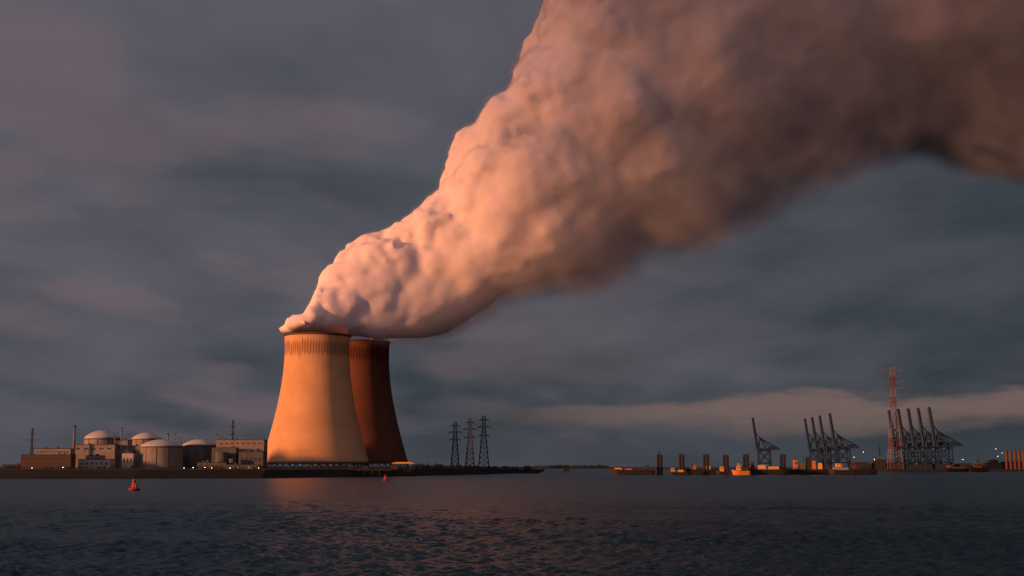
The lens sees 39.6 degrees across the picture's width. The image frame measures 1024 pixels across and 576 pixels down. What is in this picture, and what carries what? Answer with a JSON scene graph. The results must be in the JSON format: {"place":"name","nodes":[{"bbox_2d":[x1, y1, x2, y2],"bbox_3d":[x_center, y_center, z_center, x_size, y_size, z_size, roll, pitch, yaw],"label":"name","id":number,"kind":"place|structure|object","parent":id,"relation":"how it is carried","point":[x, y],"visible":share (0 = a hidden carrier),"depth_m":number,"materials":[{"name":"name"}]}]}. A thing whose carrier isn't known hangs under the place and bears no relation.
{"place":"outdoors","nodes":[
{"label":"outdoors","id":0,"kind":"place"},
{"bbox_2d":[0,469,1023,575],"bbox_3d":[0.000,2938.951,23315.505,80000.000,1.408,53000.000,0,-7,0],"label":"water","id":1,"kind":"structure","parent":0,"point":[576,522],"depth_m":241.15,"materials":[{"name":"blue liquid"}]},
{"bbox_2d":[128,479,139,489],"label":"channel buoy","id":2,"kind":"object","parent":1,"relation":"on","point":[134,486],"visible":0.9,"depth_m":604.03,"materials":[{"name":"red paint"}]},
{"bbox_2d":[287,466,391,476],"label":"jetty","id":3,"kind":"object","parent":1,"relation":"in","point":[366,469],"visible":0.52,"depth_m":1385.76,"materials":[{"name":"metal"}]},
{"bbox_2d":[392,462,416,475],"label":"work boat","id":4,"kind":"object","parent":1,"relation":"on","point":[402,472],"visible":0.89,"depth_m":1484.60,"materials":[{"name":"paint"}]},
{"bbox_2d":[511,466,539,472],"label":"work boat","id":5,"kind":"object","parent":1,"relation":"on","point":[527,469],"visible":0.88,"depth_m":2128.72,"materials":[{"name":"paint"}]},
{"bbox_2d":[608,463,654,474],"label":"cargo barge","id":6,"kind":"object","parent":1,"relation":"on","point":[620,471],"visible":0.9,"depth_m":1760.17,"materials":[{"name":"paint"}]},
{"bbox_2d":[656,453,662,474],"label":"mooring post","id":7,"kind":"object","parent":1,"relation":"in","point":[660,471],"visible":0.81,"depth_m":1774.79,"materials":[{"name":"metal"}]},
{"bbox_2d":[667,467,688,474],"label":"work boat","id":8,"kind":"object","parent":1,"relation":"on","point":[678,472],"visible":0.88,"depth_m":1732.24,"materials":[{"name":"paint"}]},
{"bbox_2d":[678,453,684,471],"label":"mooring post","id":9,"kind":"object","parent":1,"relation":"in","point":[682,463],"visible":0.81,"depth_m":1771.33,"materials":[{"name":"metal"}]},
{"bbox_2d":[685,464,717,474],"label":"dredging barge","id":10,"kind":"object","parent":1,"relation":"on","point":[693,470],"visible":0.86,"depth_m":1775.12,"materials":[{"name":"paint"}]},
{"bbox_2d":[703,453,709,474],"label":"mooring post","id":11,"kind":"object","parent":1,"relation":"in","point":[706,468],"visible":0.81,"depth_m":1759.15,"materials":[{"name":"metal"}]},
{"bbox_2d":[715,461,729,474],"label":"work boat","id":12,"kind":"object","parent":1,"relation":"on","point":[721,472],"visible":0.85,"depth_m":1742.17,"materials":[{"name":"paint"}]},
{"bbox_2d":[722,454,728,470],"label":"mooring post","id":13,"kind":"object","parent":1,"relation":"in","point":[726,465],"visible":0.77,"depth_m":1767.39,"materials":[{"name":"metal"}]},
{"bbox_2d":[732,458,749,474],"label":"tugboat","id":14,"kind":"object","parent":1,"relation":"on","point":[738,471],"visible":0.88,"depth_m":1738.07,"materials":[{"name":"orange paint"}]},
{"bbox_2d":[743,453,748,467],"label":"mooring post","id":15,"kind":"object","parent":1,"relation":"in","point":[745,460],"visible":0.72,"depth_m":1779.67,"materials":[{"name":"metal"}]},
{"bbox_2d":[747,462,785,474],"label":"motor barge","id":16,"kind":"object","parent":1,"relation":"on","point":[761,470],"visible":0.92,"depth_m":1750.33,"materials":[{"name":"paint"}]},
{"bbox_2d":[779,453,785,468],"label":"mooring post","id":17,"kind":"object","parent":1,"relation":"in","point":[783,461],"visible":0.74,"depth_m":1775.57,"materials":[{"name":"metal"}]},
{"bbox_2d":[779,452,876,474],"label":"pontoon barge","id":18,"kind":"object","parent":1,"relation":"on","point":[802,470],"visible":0.84,"depth_m":1787.79,"materials":[{"name":"paint"}]},
{"bbox_2d":[827,463,855,474],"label":"supply vessel","id":19,"kind":"object","parent":1,"relation":"on","point":[838,469],"visible":0.91,"depth_m":1746.48,"materials":[{"name":"paint"}]},
{"bbox_2d":[942,462,968,471],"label":"cargo barge","id":20,"kind":"object","parent":1,"relation":"on","point":[954,469],"visible":0.93,"depth_m":2672.62,"materials":[{"name":"paint"}]},
{"bbox_2d":[969,460,988,471],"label":"passenger ship","id":21,"kind":"object","parent":1,"relation":"on","point":[977,466],"visible":0.92,"depth_m":2674.31,"materials":[{"name":"metal"}]},
{"bbox_2d":[0,467,1023,478],"bbox_3d":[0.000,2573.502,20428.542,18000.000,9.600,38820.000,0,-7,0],"label":"ground","id":22,"kind":"structure","parent":0,"point":[132,473],"depth_m":1255.83,"materials":[{"name":"brown soil"}]},
{"bbox_2d":[2,463,19,468],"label":"store shed","id":23,"kind":"structure","parent":22,"relation":"on","point":[14,465],"depth_m":1547.98,"materials":[{"name":"grey metal"}]},
{"bbox_2d":[29,428,35,453],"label":"power pylon","id":24,"kind":"object","parent":22,"relation":"on","point":[31,433],"visible":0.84,"depth_m":2485.32,"materials":[{"name":"metal"}]},
{"bbox_2d":[20,452,75,468],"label":"office building","id":25,"kind":"structure","parent":22,"relation":"on","point":[33,461],"depth_m":1548.66,"materials":[{"name":"brick"}]},
{"bbox_2d":[35,447,74,453],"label":"office annex","id":26,"kind":"object","parent":22,"relation":"on","point":[48,450],"visible":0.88,"depth_m":1579.82,"materials":[{"name":"beige concrete"}]},
{"bbox_2d":[73,425,75,448],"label":"chimney","id":27,"kind":"object","parent":22,"relation":"on","point":[74,431],"visible":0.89,"depth_m":1630.65,"materials":[{"name":"concrete"}]},
{"bbox_2d":[72,442,118,468],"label":"auxiliary building","id":28,"kind":"structure","parent":22,"relation":"on","point":[108,451],"depth_m":1639.44,"materials":[{"name":"brown concrete"}]},
{"bbox_2d":[78,458,114,468],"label":"service building","id":29,"kind":"structure","parent":22,"relation":"on","point":[91,463],"depth_m":1588.10,"materials":[{"name":"white paint"}]},
{"bbox_2d":[86,454,104,458],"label":"service building","id":30,"kind":"structure","parent":29,"relation":"on","point":[89,456],"depth_m":1600.83,"materials":[{"name":"grey concrete"}]},
{"bbox_2d":[83,429,120,443],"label":"reactor building","id":31,"kind":"structure","parent":22,"relation":"on","point":[102,436],"depth_m":1695.92,"materials":[{"name":"paint"}]},
{"bbox_2d":[115,438,132,468],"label":"stair tower block","id":32,"kind":"structure","parent":22,"relation":"on","point":[125,444],"depth_m":1655.06,"materials":[{"name":"grey concrete"}]},
{"bbox_2d":[122,450,136,468],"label":"pump building","id":33,"kind":"structure","parent":22,"relation":"on","point":[129,459],"depth_m":1598.72,"materials":[{"name":"white paint"}]},
{"bbox_2d":[132,444,139,468],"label":"connecting gallery","id":34,"kind":"object","parent":22,"relation":"on","point":[135,448],"visible":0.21,"depth_m":1708.84,"materials":[{"name":"grey concrete"}]},
{"bbox_2d":[131,432,160,444],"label":"reactor building","id":35,"kind":"structure","parent":22,"relation":"on","point":[141,438],"depth_m":1784.13,"materials":[{"name":"paint"}]},
{"bbox_2d":[139,438,183,468],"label":"reactor building","id":36,"kind":"structure","parent":22,"relation":"on","point":[161,452],"depth_m":1603.40,"materials":[{"name":"paint"}]},
{"bbox_2d":[182,439,215,468],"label":"reactor building","id":37,"kind":"structure","parent":22,"relation":"on","point":[196,451],"depth_m":1651.29,"materials":[{"name":"paint"}]},
{"bbox_2d":[197,460,228,468],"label":"gate house","id":38,"kind":"structure","parent":22,"relation":"on","point":[207,463],"depth_m":1548.13,"materials":[{"name":"grey concrete"}]},
{"bbox_2d":[215,451,228,463],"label":"storage tank","id":39,"kind":"object","parent":22,"relation":"on","point":[223,456],"visible":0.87,"depth_m":1562.10,"materials":[{"name":"metal"}]},
{"bbox_2d":[211,446,238,463],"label":"workshop","id":40,"kind":"structure","parent":22,"relation":"on","point":[233,451],"depth_m":1579.82,"materials":[{"name":"brown concrete"}]},
{"bbox_2d":[229,459,235,463],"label":"storage tank","id":41,"kind":"object","parent":22,"relation":"on","point":[232,461],"visible":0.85,"depth_m":1556.98,"materials":[{"name":"metal"}]},
{"bbox_2d":[230,420,236,438],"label":"power pylon","id":42,"kind":"object","parent":22,"relation":"on","point":[233,426],"visible":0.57,"depth_m":2288.98,"materials":[{"name":"metal"}]},
{"bbox_2d":[217,437,267,468],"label":"turbine hall","id":43,"kind":"structure","parent":22,"relation":"on","point":[251,445],"depth_m":1600.67,"materials":[{"name":"brown concrete"}]},
{"bbox_2d":[226,463,260,468],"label":"store shed","id":44,"kind":"structure","parent":22,"relation":"on","point":[250,466],"depth_m":1547.98,"materials":[{"name":"grey metal"}]},
{"bbox_2d":[239,450,265,468],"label":"switchgear building","id":45,"kind":"structure","parent":22,"relation":"on","point":[254,457],"depth_m":1569.07,"materials":[{"name":"grey concrete"}]},
{"bbox_2d":[0,463,536,468],"bbox_3d":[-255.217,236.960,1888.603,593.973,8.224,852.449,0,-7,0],"label":"shoreline trees","id":46,"kind":"object","parent":22,"relation":"on","point":[427,466],"visible":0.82,"depth_m":1571.34,"materials":[{"name":"green plant"}]},
{"bbox_2d":[267,332,372,468],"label":"cooling tower","id":47,"kind":"structure","parent":22,"relation":"on","point":[315,421],"depth_m":1843.15,"materials":[{"name":"concrete"}]},
{"bbox_2d":[306,339,408,467],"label":"cooling tower","id":48,"kind":"structure","parent":22,"relation":"on","point":[374,403],"depth_m":2012.34,"materials":[{"name":"concrete"}]},
{"bbox_2d":[448,422,461,466],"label":"power pylon","id":49,"kind":"object","parent":22,"relation":"on","point":[454,425],"visible":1,"depth_m":2036.41,"materials":[{"name":"metal"}]},
{"bbox_2d":[463,418,476,465],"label":"power pylon","id":50,"kind":"object","parent":22,"relation":"on","point":[471,429],"visible":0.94,"depth_m":2067.23,"materials":[{"name":"metal"}]},
{"bbox_2d":[477,416,490,467],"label":"power pylon","id":51,"kind":"object","parent":22,"relation":"on","point":[485,435],"visible":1,"depth_m":2016.71,"materials":[{"name":"metal"}]},
{"bbox_2d":[533,463,972,468],"bbox_3d":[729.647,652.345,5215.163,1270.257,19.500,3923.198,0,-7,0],"label":"distant treeline","id":52,"kind":"object","parent":22,"relation":"on","point":[569,466],"visible":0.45,"depth_m":7047.52,"materials":[{"name":"green plant"}]},
{"bbox_2d":[751,418,779,466],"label":"container crane","id":53,"kind":"object","parent":22,"relation":"on","point":[759,449],"visible":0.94,"depth_m":3406.70,"materials":[{"name":"blue paint"}]},
{"bbox_2d":[804,418,827,468],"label":"container crane","id":54,"kind":"object","parent":22,"relation":"on","point":[811,450],"visible":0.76,"depth_m":3378.77,"materials":[{"name":"blue paint"}]},
{"bbox_2d":[811,417,832,468],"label":"container crane","id":55,"kind":"object","parent":22,"relation":"on","point":[817,447],"visible":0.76,"depth_m":3348.56,"materials":[{"name":"blue paint"}]},
{"bbox_2d":[818,415,845,465],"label":"container crane","id":56,"kind":"object","parent":22,"relation":"on","point":[825,448],"visible":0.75,"depth_m":3319.07,"materials":[{"name":"blue paint"}]},
{"bbox_2d":[828,413,859,468],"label":"container crane","id":57,"kind":"object","parent":22,"relation":"on","point":[837,448],"visible":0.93,"depth_m":3278.78,"materials":[{"name":"blue paint"}]},
{"bbox_2d":[850,461,868,468],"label":"port shed","id":58,"kind":"structure","parent":22,"relation":"on","point":[863,464],"depth_m":3126.30,"materials":[{"name":"brown metal"}]},
{"bbox_2d":[871,458,885,468],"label":"port shed","id":59,"kind":"structure","parent":22,"relation":"on","point":[880,464],"depth_m":3135.37,"materials":[{"name":"brown metal"}]},
{"bbox_2d":[880,367,904,468],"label":"power pylon","id":60,"kind":"object","parent":22,"relation":"on","point":[893,370],"visible":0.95,"depth_m":3050.21,"materials":[{"name":"red metal"}]},
{"bbox_2d":[886,462,900,468],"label":"port shed","id":61,"kind":"structure","parent":22,"relation":"on","point":[892,464],"depth_m":3143.61,"materials":[{"name":"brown metal"}]},
{"bbox_2d":[887,410,912,468],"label":"container crane","id":62,"kind":"object","parent":22,"relation":"on","point":[895,446],"visible":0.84,"depth_m":3040.29,"materials":[{"name":"blue paint"}]},
{"bbox_2d":[896,409,922,468],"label":"container crane","id":63,"kind":"object","parent":22,"relation":"on","point":[904,440],"visible":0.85,"depth_m":3020.98,"materials":[{"name":"blue paint"}]},
{"bbox_2d":[903,461,930,467],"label":"port shed","id":64,"kind":"structure","parent":22,"relation":"on","point":[916,465],"depth_m":3152.54,"materials":[{"name":"brown metal"}]},
{"bbox_2d":[906,408,932,468],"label":"container crane","id":65,"kind":"object","parent":22,"relation":"on","point":[914,440],"visible":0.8,"depth_m":3001.21,"materials":[{"name":"blue paint"}]},
{"bbox_2d":[916,408,948,468],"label":"container crane","id":66,"kind":"object","parent":22,"relation":"on","point":[924,441],"visible":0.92,"depth_m":2980.94,"materials":[{"name":"blue paint"}]},
{"bbox_2d":[932,464,954,468],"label":"port shed","id":67,"kind":"structure","parent":22,"relation":"on","point":[944,465],"depth_m":3161.47,"materials":[{"name":"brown metal"}]},
{"bbox_2d":[927,407,962,468],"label":"container crane","id":68,"kind":"object","parent":22,"relation":"on","point":[935,440],"visible":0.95,"depth_m":2965.14,"materials":[{"name":"blue paint"}]},
{"bbox_2d":[954,463,970,468],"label":"port shed","id":69,"kind":"structure","parent":22,"relation":"on","point":[965,465],"depth_m":3170.68,"materials":[{"name":"brown metal"}]},
{"bbox_2d":[983,461,1002,468],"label":"port shed","id":70,"kind":"structure","parent":22,"relation":"on","point":[993,465],"depth_m":3179.34,"materials":[{"name":"brown metal"}]},
{"bbox_2d":[987,459,997,462],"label":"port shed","id":71,"kind":"structure","parent":70,"relation":"on","point":[990,461],"depth_m":3189.65,"materials":[{"name":"brown metal"}]},
{"bbox_2d":[1005,450,1007,468],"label":"storage silo","id":72,"kind":"object","parent":22,"relation":"on","point":[1006,459],"visible":0.89,"depth_m":2976.40,"materials":[{"name":"metal"}]},
{"bbox_2d":[1009,450,1012,468],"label":"storage silo","id":73,"kind":"object","parent":22,"relation":"on","point":[1010,459],"visible":0.87,"depth_m":2976.26,"materials":[{"name":"metal"}]},
{"bbox_2d":[1001,461,1021,468],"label":"port shed","id":74,"kind":"structure","parent":22,"relation":"on","point":[1009,465],"depth_m":3197.75,"materials":[{"name":"brown metal"}]},
{"bbox_2d":[1013,450,1016,468],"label":"storage silo","id":75,"kind":"object","parent":22,"relation":"on","point":[1015,459],"visible":0.85,"depth_m":2976.04,"materials":[{"name":"metal"}]},
{"bbox_2d":[1017,450,1020,468],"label":"storage silo","id":76,"kind":"object","parent":22,"relation":"on","point":[1019,459],"visible":0.88,"depth_m":2976.22,"materials":[{"name":"metal"}]},
{"bbox_2d":[1022,450,1023,468],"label":"storage silo","id":77,"kind":"object","parent":22,"relation":"on","point":[1022,459],"visible":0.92,"depth_m":2976.87,"materials":[{"name":"metal"}]},
{"bbox_2d":[0,0,1023,466],"label":"sky","id":78,"kind":"structure","parent":0,"point":[180,180],"materials":[{"name":"grey"}]},
{"bbox_2d":[279,0,1023,339],"bbox_3d":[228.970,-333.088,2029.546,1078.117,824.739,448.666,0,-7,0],"label":"steam plume","id":79,"kind":"object","parent":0,"point":[599,134],"visible":1,"depth_m":1911.57,"materials":[{"name":"white"}]}
]}

